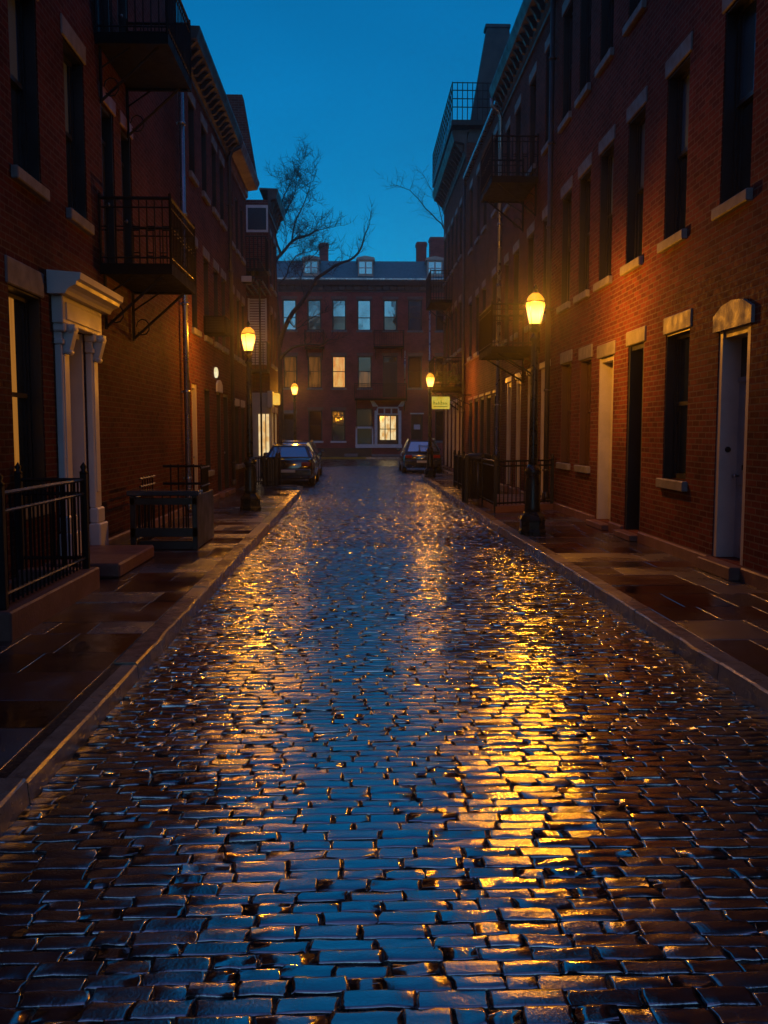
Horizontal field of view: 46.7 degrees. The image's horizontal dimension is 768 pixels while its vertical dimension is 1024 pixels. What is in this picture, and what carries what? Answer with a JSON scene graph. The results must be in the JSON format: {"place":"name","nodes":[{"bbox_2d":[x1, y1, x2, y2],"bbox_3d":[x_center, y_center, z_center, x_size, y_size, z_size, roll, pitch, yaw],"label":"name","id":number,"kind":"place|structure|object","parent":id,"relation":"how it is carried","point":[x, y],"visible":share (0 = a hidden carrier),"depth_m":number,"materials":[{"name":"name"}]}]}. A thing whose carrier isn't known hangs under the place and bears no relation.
{"place":"outdoors","nodes":[
{"label":"outdoors","id":0,"kind":"place"},
{"bbox_2d":[0,477,299,770],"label":"sidewalk","id":1,"kind":"structure","parent":0,"point":[53,668],"depth_m":7.27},
{"bbox_2d":[0,462,99,640],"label":"iron fence","id":2,"kind":"object","parent":1,"relation":"on","point":[53,589],"visible":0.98,"depth_m":7.93,"materials":[{"name":"black metal"}]},
{"bbox_2d":[0,0,195,595],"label":"brick row house","id":3,"kind":"structure","parent":1,"relation":"on","point":[97,279],"depth_m":11.44,"materials":[{"name":"red brick"}]},
{"bbox_2d":[8,0,49,201],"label":"window","id":4,"kind":"structure","parent":3,"relation":"in","point":[25,169],"depth_m":9.57,"materials":[{"name":"black glass"}]},
{"bbox_2d":[4,255,55,519],"bbox_3d":[-3.809,-1.258,9.336,0.290,2.630,1.040,0,5,-2],"label":"window","id":5,"kind":"structure","parent":3,"relation":"in","point":[24,310],"depth_m":9.67,"materials":[{"name":"black paint"}]},
{"bbox_2d":[60,13,94,234],"bbox_3d":[-3.865,-4.695,10.920,0.290,2.340,0.920,0,5,-2],"label":"window","id":6,"kind":"structure","parent":3,"relation":"in","point":[73,85],"depth_m":11.23,"materials":[{"name":"black glass"}]},
{"bbox_2d":[69,334,86,540],"bbox_3d":[-3.936,-0.886,10.921,0.288,2.638,0.850,0,5,-2],"label":"door","id":7,"kind":"structure","parent":3,"relation":"in","point":[76,361],"depth_m":11.25,"materials":[{"name":"white paint"}]},
{"bbox_2d":[98,0,109,31],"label":"door","id":8,"kind":"structure","parent":3,"relation":"in","point":[100,2],"depth_m":12.43,"materials":[{"name":"black paint"}]},
{"bbox_2d":[98,82,115,262],"bbox_3d":[-3.913,-4.596,12.383,0.202,2.414,0.780,0,5,-2],"label":"door","id":9,"kind":"structure","parent":3,"relation":"in","point":[106,118],"depth_m":12.60,"materials":[{"name":"black paint"}]},
{"bbox_2d":[117,0,126,31],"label":"door","id":10,"kind":"structure","parent":3,"relation":"in","point":[123,10],"depth_m":13.37,"materials":[{"name":"black paint"}]},
{"bbox_2d":[119,109,132,262],"bbox_3d":[-3.943,-4.684,13.379,0.202,2.414,0.760,0,5,-2],"label":"door","id":11,"kind":"structure","parent":3,"relation":"in","point":[125,142],"depth_m":13.58,"materials":[{"name":"black paint"}]},
{"bbox_2d":[126,464,213,549],"bbox_3d":[-3.018,-0.103,12.750,0.970,1.130,1.450,0,5,-2],"label":"cellar enclosure","id":12,"kind":"object","parent":1,"relation":"on","point":[201,530],"visible":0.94,"depth_m":12.14,"materials":[{"name":"black paint"}]},
{"bbox_2d":[177,25,242,511],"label":"brick row house","id":13,"kind":"structure","parent":1,"relation":"on","point":[213,136],"depth_m":20.73,"materials":[{"name":"red brick"}]},
{"bbox_2d":[187,92,198,187],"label":"window","id":14,"kind":"structure","parent":13,"relation":"in","point":[191,101],"depth_m":18.91,"materials":[{"name":"black glass"}]},
{"bbox_2d":[192,384,197,488],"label":"door","id":15,"kind":"structure","parent":13,"relation":"in","point":[194,398],"depth_m":19.16,"materials":[{"name":"brown wood"}]},
{"bbox_2d":[191,236,201,337],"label":"window","id":16,"kind":"structure","parent":13,"relation":"in","point":[195,331],"depth_m":19.24,"materials":[{"name":"black glass"}]},
{"bbox_2d":[200,111,210,205],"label":"window","id":17,"kind":"structure","parent":13,"relation":"in","point":[204,131],"depth_m":20.43,"materials":[{"name":"black glass"}]},
{"bbox_2d":[203,246,212,344],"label":"window","id":18,"kind":"structure","parent":13,"relation":"in","point":[206,254],"depth_m":20.68,"materials":[{"name":"black paint"}]},
{"bbox_2d":[204,388,214,476],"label":"window","id":19,"kind":"structure","parent":13,"relation":"in","point":[207,400],"depth_m":20.90,"materials":[{"name":"black glass"}]},
{"bbox_2d":[211,133,219,219],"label":"window","id":20,"kind":"structure","parent":13,"relation":"in","point":[214,145],"depth_m":21.85,"materials":[{"name":"black glass"}]},
{"bbox_2d":[203,316,230,336],"bbox_3d":[-3.831,-4.250,20.343,0.540,0.400,0.695,0,5,-2],"label":"air conditioner","id":21,"kind":"object","parent":13,"relation":"attached to","point":[216,326],"visible":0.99,"depth_m":20.01,"materials":[{"name":"metal"}]},
{"bbox_2d":[213,258,221,349],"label":"window","id":22,"kind":"structure","parent":13,"relation":"in","point":[217,345],"depth_m":22.11,"materials":[{"name":"black glass"}]},
{"bbox_2d":[216,380,228,497],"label":"door","id":23,"kind":"structure","parent":13,"relation":"in","point":[219,387],"depth_m":22.52,"materials":[{"name":"black paint"}]},
{"bbox_2d":[219,150,226,231],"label":"window","id":24,"kind":"structure","parent":13,"relation":"in","point":[222,161],"depth_m":23.07,"materials":[{"name":"black paint"}]},
{"bbox_2d":[221,268,228,354],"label":"window","id":25,"kind":"structure","parent":13,"relation":"in","point":[223,274],"depth_m":23.32,"materials":[{"name":"black glass"}]},
{"bbox_2d":[223,394,235,494],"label":"door","id":26,"kind":"structure","parent":13,"relation":"in","point":[225,397],"depth_m":23.83,"materials":[{"name":"black paint"}]},
{"bbox_2d":[226,94,259,488],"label":"brick row house","id":27,"kind":"structure","parent":1,"relation":"on","point":[244,179],"depth_m":26.11,"materials":[{"name":"red brick"}]},
{"bbox_2d":[235,398,241,469],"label":"window","id":28,"kind":"structure","parent":27,"relation":"in","point":[237,402],"depth_m":25.94,"materials":[{"name":"black glass"}]},
{"bbox_2d":[241,400,244,467],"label":"window","id":29,"kind":"structure","parent":27,"relation":"in","point":[242,402],"depth_m":27.24,"materials":[{"name":"black paint"}]},
{"bbox_2d":[240,321,260,510],"bbox_3d":[-2.774,-1.984,18.322,0.406,3.900,0.406,-3,6,-30],"label":"street lamp","id":30,"kind":"object","parent":1,"relation":"on","point":[250,498],"visible":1,"depth_m":18.29,"materials":[{"name":"black metal"}]},
{"bbox_2d":[245,188,284,478],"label":"brick row house","id":31,"kind":"structure","parent":1,"relation":"on","point":[264,217],"depth_m":32.40,"materials":[{"name":"brown brick"}]},
{"bbox_2d":[246,205,267,231],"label":"window","id":32,"kind":"structure","parent":31,"relation":"in","point":[256,215],"depth_m":32.02,"materials":[{"name":"black glass"}]},
{"bbox_2d":[254,452,280,485],"bbox_3d":[-3.643,-1.336,27.391,0.864,1.020,1.104,0,5,-2],"label":"iron railing","id":33,"kind":"object","parent":1,"relation":"on","point":[271,468],"visible":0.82,"depth_m":26.90,"materials":[{"name":"metal"}]},
{"bbox_2d":[291,380,297,439],"bbox_3d":[-3.862,-3.761,38.520,0.406,3.900,0.406,-1,5,-13],"label":"street lamp","id":34,"kind":"object","parent":1,"relation":"on","point":[294,387],"visible":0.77,"depth_m":38.42,"materials":[{"name":"black metal"}]},
{"bbox_2d":[176,0,522,260],"label":"sky","id":35,"kind":"structure","parent":0,"point":[368,83],"materials":[{"name":"blue"}]},
{"bbox_2d":[0,557,739,777],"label":"sidewalk bed","id":36,"kind":"object","parent":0,"point":[33,745],"visible":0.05,"depth_m":4.89,"materials":[{"name":"grey stone"}]},
{"bbox_2d":[321,459,442,466],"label":"cross street","id":37,"kind":"structure","parent":0,"point":[356,462],"depth_m":52.94,"materials":[{"name":"grey asphalt"}]},
{"bbox_2d":[263,131,377,443],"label":"bare tree","id":38,"kind":"object","parent":37,"relation":"on","point":[288,201],"visible":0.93,"depth_m":45.80,"materials":[{"name":"brown plant"}]},
{"bbox_2d":[375,156,443,228],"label":"bare tree","id":39,"kind":"object","parent":37,"relation":"on","point":[442,224],"visible":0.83,"depth_m":48.44,"materials":[{"name":"brown plant"}]},
{"bbox_2d":[0,466,767,1023],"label":"road","id":40,"kind":"structure","parent":0,"point":[408,528],"depth_m":3.95,"materials":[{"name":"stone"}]},
{"bbox_2d":[262,443,321,484],"bbox_3d":[-3.159,-1.690,30.576,2.020,1.405,4.545,0,5,-2],"label":"parked car","id":41,"kind":"object","parent":40,"relation":"on","point":[299,461],"visible":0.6,"depth_m":29.01,"materials":[{"name":"black paint"}]},
{"bbox_2d":[281,439,324,474],"bbox_3d":[-3.391,-2.178,35.598,2.000,1.496,4.445,0,5,-2],"label":"parked car","id":42,"kind":"object","parent":40,"relation":"on","point":[312,445],"visible":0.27,"depth_m":34.14,"materials":[{"name":"black paint"}]},
{"bbox_2d":[396,438,441,472],"bbox_3d":[1.597,-2.572,40.082,2.020,1.496,4.345,0,5,-2],"label":"parked car","id":43,"kind":"object","parent":40,"relation":"on","point":[413,453],"visible":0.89,"depth_m":38.13,"materials":[{"name":"black paint"}]},
{"bbox_2d":[430,468,767,676],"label":"sidewalk","id":44,"kind":"structure","parent":0,"point":[730,618],"depth_m":9.36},
{"bbox_2d":[424,370,435,477],"bbox_3d":[1.670,-3.206,32.208,0.407,3.900,0.407,4,6,37],"label":"street lamp","id":45,"kind":"object","parent":44,"relation":"on","point":[429,471],"visible":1,"depth_m":32.18,"materials":[{"name":"black metal"}]},
{"bbox_2d":[426,24,510,470],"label":"brick row house","id":46,"kind":"structure","parent":44,"relation":"on","point":[456,149],"depth_m":36.29,"materials":[{"name":"brown brick"}]},
{"bbox_2d":[453,450,499,491],"bbox_3d":[2.615,-1.210,25.381,1.054,1.120,2.304,0,5,-2],"label":"iron railing","id":47,"kind":"object","parent":44,"relation":"on","point":[457,470],"visible":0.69,"depth_m":25.31,"materials":[{"name":"black metal"}]},
{"bbox_2d":[461,453,494,502],"bbox_3d":[2.167,-0.789,20.484,0.680,1.140,0.680,0,5,-2],"label":"trash bin","id":48,"kind":"object","parent":44,"relation":"on","point":[470,477],"visible":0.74,"depth_m":20.23,"materials":[{"name":"black metal"}]},
{"bbox_2d":[461,101,503,454],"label":"brick row house","id":49,"kind":"structure","parent":44,"relation":"on","point":[480,233],"depth_m":30.38,"materials":[{"name":"brown brick"}]},
{"bbox_2d":[432,394,470,408],"bbox_3d":[2.441,-4.026,32.454,1.460,0.530,0.092,0,5,-2],"label":"hanging sign","id":50,"kind":"object","parent":49,"relation":"attached to","point":[440,402],"visible":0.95,"depth_m":32.42,"materials":[{"name":"yellow metal"}]},
{"bbox_2d":[468,178,472,255],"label":"window","id":51,"kind":"structure","parent":49,"relation":"in","point":[471,184],"depth_m":32.49,"materials":[{"name":"black paint"}]},
{"bbox_2d":[473,395,477,452],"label":"door","id":52,"kind":"structure","parent":49,"relation":"in","point":[475,397],"depth_m":31.51,"materials":[{"name":"brown wood"}]},
{"bbox_2d":[473,287,478,356],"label":"window","id":53,"kind":"structure","parent":49,"relation":"in","point":[476,353],"depth_m":31.00,"materials":[{"name":"black paint"}]},
{"bbox_2d":[474,162,480,244],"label":"window","id":54,"kind":"structure","parent":49,"relation":"in","point":[479,166],"depth_m":30.63,"materials":[{"name":"black glass"}]},
{"bbox_2d":[479,393,483,452],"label":"door","id":55,"kind":"structure","parent":49,"relation":"in","point":[481,395],"depth_m":30.05,"materials":[{"name":"brown wood"}]},
{"bbox_2d":[485,391,490,453],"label":"door","id":56,"kind":"structure","parent":49,"relation":"in","point":[487,393],"depth_m":28.57,"materials":[{"name":"brown wood"}]},
{"bbox_2d":[492,265,496,344],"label":"window","id":57,"kind":"structure","parent":49,"relation":"in","point":[494,271],"depth_m":27.20,"materials":[{"name":"black glass"}]},
{"bbox_2d":[471,451,553,512],"bbox_3d":[2.841,-0.675,19.701,1.383,1.290,3.702,0,5,-2],"label":"iron railing","id":58,"kind":"object","parent":44,"relation":"on","point":[490,498],"visible":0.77,"depth_m":18.51,"materials":[{"name":"black metal"}]},
{"bbox_2d":[479,0,559,499],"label":"brick row house","id":59,"kind":"structure","parent":44,"relation":"on","point":[519,95],"depth_m":21.56,"materials":[{"name":"red brick"}]},
{"bbox_2d":[501,252,508,345],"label":"window","id":60,"kind":"structure","parent":59,"relation":"in","point":[506,258],"depth_m":24.93,"materials":[{"name":"black glass"}]},
{"bbox_2d":[500,376,511,491],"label":"door","id":61,"kind":"structure","parent":59,"relation":"in","point":[508,380],"depth_m":24.63,"materials":[{"name":"brown wood"}]},
{"bbox_2d":[510,239,519,340],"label":"window","id":62,"kind":"structure","parent":59,"relation":"in","point":[516,246],"depth_m":23.52,"materials":[{"name":"black glass"}]},
{"bbox_2d":[508,372,521,493],"bbox_3d":[3.510,-2.013,22.978,0.420,3.139,0.860,0,5,-2],"label":"door","id":63,"kind":"structure","parent":59,"relation":"in","point":[518,393],"depth_m":23.18,"materials":[{"name":"brown wood"}]},
{"bbox_2d":[514,93,521,175],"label":"window","id":64,"kind":"structure","parent":59,"relation":"in","point":[518,116],"depth_m":23.17,"materials":[{"name":"black glass"}]},
{"bbox_2d":[519,368,530,494],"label":"door","id":65,"kind":"structure","parent":59,"relation":"in","point":[528,413],"depth_m":21.65,"materials":[{"name":"brown wood"}]},
{"bbox_2d":[524,221,534,332],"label":"window","id":66,"kind":"structure","parent":59,"relation":"in","point":[531,229],"depth_m":21.56,"materials":[{"name":"black glass"}]},
{"bbox_2d":[526,61,536,175],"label":"window","id":67,"kind":"structure","parent":59,"relation":"in","point":[532,75],"depth_m":21.25,"materials":[{"name":"black glass"}]},
{"bbox_2d":[541,206,546,323],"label":"window","id":68,"kind":"structure","parent":59,"relation":"in","point":[544,213],"depth_m":19.79,"materials":[{"name":"black glass"}]},
{"bbox_2d":[539,359,550,499],"bbox_3d":[3.617,-1.743,19.741,0.440,3.169,1.110,0,5,-2],"label":"door","id":69,"kind":"structure","parent":59,"relation":"in","point":[542,365],"depth_m":20.08,"materials":[{"name":"brown wood"}]},
{"bbox_2d":[541,34,549,155],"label":"window","id":70,"kind":"structure","parent":59,"relation":"in","point":[544,150],"depth_m":19.47,"materials":[{"name":"black glass"}]},
{"bbox_2d":[518,284,545,534],"bbox_3d":[2.342,-1.594,13.890,0.407,3.900,0.407,0,5,-2],"label":"street lamp","id":71,"kind":"object","parent":44,"relation":"on","point":[532,519],"visible":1,"depth_m":13.86,"materials":[{"name":"black metal"}]},
{"bbox_2d":[542,0,767,591],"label":"brick row house","id":72,"kind":"structure","parent":44,"relation":"on","point":[660,413],"depth_m":12.05,"materials":[{"name":"red brick"}]},
{"bbox_2d":[556,175,572,313],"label":"window","id":73,"kind":"structure","parent":72,"relation":"in","point":[566,221],"depth_m":17.98,"materials":[{"name":"black glass"}]},
{"bbox_2d":[556,349,572,469],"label":"window","id":74,"kind":"structure","parent":72,"relation":"in","point":[565,357],"depth_m":18.07,"materials":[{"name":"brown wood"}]},
{"bbox_2d":[557,0,572,133],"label":"window","id":75,"kind":"structure","parent":72,"relation":"in","point":[568,18],"depth_m":17.82,"materials":[{"name":"black glass"}]},
{"bbox_2d":[573,152,591,303],"bbox_3d":[3.728,-5.138,16.231,0.290,2.510,0.940,0,5,-2],"label":"window","id":76,"kind":"structure","parent":72,"relation":"in","point":[585,181],"depth_m":16.56,"materials":[{"name":"black glass"}]},
{"bbox_2d":[574,0,591,108],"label":"window","id":77,"kind":"structure","parent":72,"relation":"in","point":[586,5],"depth_m":16.45,"materials":[{"name":"black glass"}]},
{"bbox_2d":[574,344,592,473],"bbox_3d":[3.737,-1.864,16.218,0.290,2.290,0.940,0,5,-2],"label":"window","id":78,"kind":"structure","parent":72,"relation":"in","point":[586,352],"depth_m":16.56,"materials":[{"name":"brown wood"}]},
{"bbox_2d":[586,340,615,529],"bbox_3d":[3.753,-1.274,14.925,0.420,3.079,1.060,0,5,-2],"label":"door","id":79,"kind":"structure","parent":72,"relation":"in","point":[606,371],"depth_m":15.27,"materials":[{"name":"grey paint"}]},
{"bbox_2d":[593,124,615,291],"bbox_3d":[3.771,-5.013,14.817,0.290,2.510,0.940,0,5,-2],"label":"window","id":80,"kind":"structure","parent":72,"relation":"in","point":[607,157],"depth_m":15.15,"materials":[{"name":"black glass"}]},
{"bbox_2d":[595,0,613,77],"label":"window","id":81,"kind":"structure","parent":72,"relation":"in","point":[607,18],"depth_m":15.06,"materials":[{"name":"black glass"}]},
{"bbox_2d":[613,325,646,541],"bbox_3d":[3.850,-1.159,13.341,0.520,3.129,0.920,0,5,-2],"label":"door","id":82,"kind":"structure","parent":72,"relation":"in","point":[636,353],"depth_m":13.62,"materials":[{"name":"black paint"}]},
{"bbox_2d":[620,85,647,275],"bbox_3d":[3.818,-4.875,13.244,0.290,2.510,0.940,0,5,-2],"label":"window","id":83,"kind":"structure","parent":72,"relation":"in","point":[634,258],"depth_m":13.56,"materials":[{"name":"black glass"}]},
{"bbox_2d":[622,0,646,36],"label":"window","id":84,"kind":"structure","parent":72,"relation":"in","point":[636,7],"depth_m":13.27,"materials":[{"name":"black paint"}]},
{"bbox_2d":[656,308,692,491],"bbox_3d":[3.877,-1.432,11.591,0.290,2.280,1.000,0,5,-2],"label":"window","id":85,"kind":"structure","parent":72,"relation":"in","point":[677,360],"depth_m":11.91,"materials":[{"name":"black glass"}]},
{"bbox_2d":[657,31,692,253],"bbox_3d":[3.870,-4.724,11.532,0.290,2.510,0.940,0,5,-2],"label":"window","id":86,"kind":"structure","parent":72,"relation":"in","point":[679,82],"depth_m":11.83,"materials":[{"name":"black glass"}]},
{"bbox_2d":[697,299,754,580],"bbox_3d":[3.914,-0.813,9.889,0.440,3.044,1.000,0,5,-2],"label":"door","id":87,"kind":"structure","parent":72,"relation":"in","point":[733,320],"depth_m":10.16,"materials":[{"name":"grey paint"}]},
{"bbox_2d":[711,0,756,220],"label":"window","id":88,"kind":"structure","parent":72,"relation":"in","point":[736,192],"depth_m":9.98,"materials":[{"name":"black glass"}]},
{"label":"road bed","id":89,"kind":"structure","parent":0,"visible":0},
{"bbox_2d":[0,480,302,836],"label":"kerb","id":90,"kind":"structure","parent":89,"relation":"on","point":[24,783],"depth_m":5.64,"materials":[{"name":"stone"}]},
{"bbox_2d":[423,469,767,713],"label":"kerb","id":91,"kind":"structure","parent":89,"relation":"on","point":[744,680],"depth_m":7.65,"materials":[{"name":"stone"}]},
{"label":"far sidewalk","id":92,"kind":"structure","parent":0,"visible":0},
{"bbox_2d":[277,237,443,456],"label":"brick block","id":93,"kind":"structure","parent":92,"relation":"on","point":[362,390],"depth_m":61.36,"materials":[{"name":"red brick"}]},
{"bbox_2d":[281,296,297,331],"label":"window","id":94,"kind":"structure","parent":93,"relation":"in","point":[288,302],"depth_m":61.00,"materials":[{"name":"blue glass"}]},
{"bbox_2d":[282,353,297,389],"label":"window","id":95,"kind":"structure","parent":93,"relation":"in","point":[290,359],"depth_m":61.37,"materials":[{"name":"glass"}]},
{"bbox_2d":[283,410,296,439],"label":"door","id":96,"kind":"structure","parent":93,"relation":"in","point":[288,418],"depth_m":61.73,"materials":[{"name":"brown wood"}]},
{"bbox_2d":[306,296,322,331],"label":"window","id":97,"kind":"structure","parent":93,"relation":"in","point":[314,305],"depth_m":61.07,"materials":[{"name":"glass"}]},
{"bbox_2d":[306,353,322,389],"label":"window","id":98,"kind":"structure","parent":93,"relation":"in","point":[314,359],"depth_m":61.41,"materials":[{"name":"glass"}]},
{"bbox_2d":[307,407,322,442],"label":"window","id":99,"kind":"structure","parent":93,"relation":"in","point":[314,413],"depth_m":61.71,"materials":[{"name":"black glass"}]},
{"bbox_2d":[330,407,346,442],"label":"window","id":100,"kind":"structure","parent":93,"relation":"in","point":[337,413],"depth_m":61.76,"materials":[{"name":"black glass"}]},
{"bbox_2d":[331,296,346,331],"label":"window","id":101,"kind":"structure","parent":93,"relation":"in","point":[339,315],"depth_m":61.13,"materials":[{"name":"blue glass"}]},
{"bbox_2d":[331,353,346,389],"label":"window","id":102,"kind":"structure","parent":93,"relation":"in","point":[338,359],"depth_m":61.47,"materials":[{"name":"glass"}]},
{"bbox_2d":[356,296,371,331],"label":"window","id":103,"kind":"structure","parent":93,"relation":"in","point":[363,302],"depth_m":61.17,"materials":[{"name":"blue glass"}]},
{"bbox_2d":[355,408,372,445],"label":"window","id":104,"kind":"structure","parent":93,"relation":"in","point":[364,416],"depth_m":61.85,"materials":[{"name":"black glass"}]},
{"bbox_2d":[357,353,372,389],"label":"window","id":105,"kind":"structure","parent":93,"relation":"in","point":[364,359],"depth_m":61.50,"materials":[{"name":"grey glass"}]},
{"bbox_2d":[370,401,404,447],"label":"shop window","id":106,"kind":"structure","parent":93,"relation":"in","point":[387,426],"depth_m":61.67,"materials":[{"name":"white paint"}]},
{"bbox_2d":[382,296,397,331],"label":"window","id":107,"kind":"structure","parent":93,"relation":"in","point":[389,302],"depth_m":61.23,"materials":[{"name":"blue glass"}]},
{"bbox_2d":[382,353,397,397],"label":"window","id":108,"kind":"structure","parent":93,"relation":"in","point":[389,359],"depth_m":61.56,"materials":[{"name":"brown wood"}]},
{"bbox_2d":[407,296,422,332],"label":"window","id":109,"kind":"structure","parent":93,"relation":"in","point":[414,302],"depth_m":61.28,"materials":[{"name":"black glass"}]},
{"bbox_2d":[407,353,422,389],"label":"window","id":110,"kind":"structure","parent":93,"relation":"in","point":[414,359],"depth_m":61.62,"materials":[{"name":"black paint"}]},
{"bbox_2d":[410,413,423,439],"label":"door","id":111,"kind":"structure","parent":93,"relation":"in","point":[416,418],"depth_m":61.93,"materials":[{"name":"brown wood"}]},
{"bbox_2d":[434,409,442,442],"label":"window","id":112,"kind":"structure","parent":93,"relation":"in","point":[438,412],"depth_m":62.00,"materials":[{"name":"black glass"}]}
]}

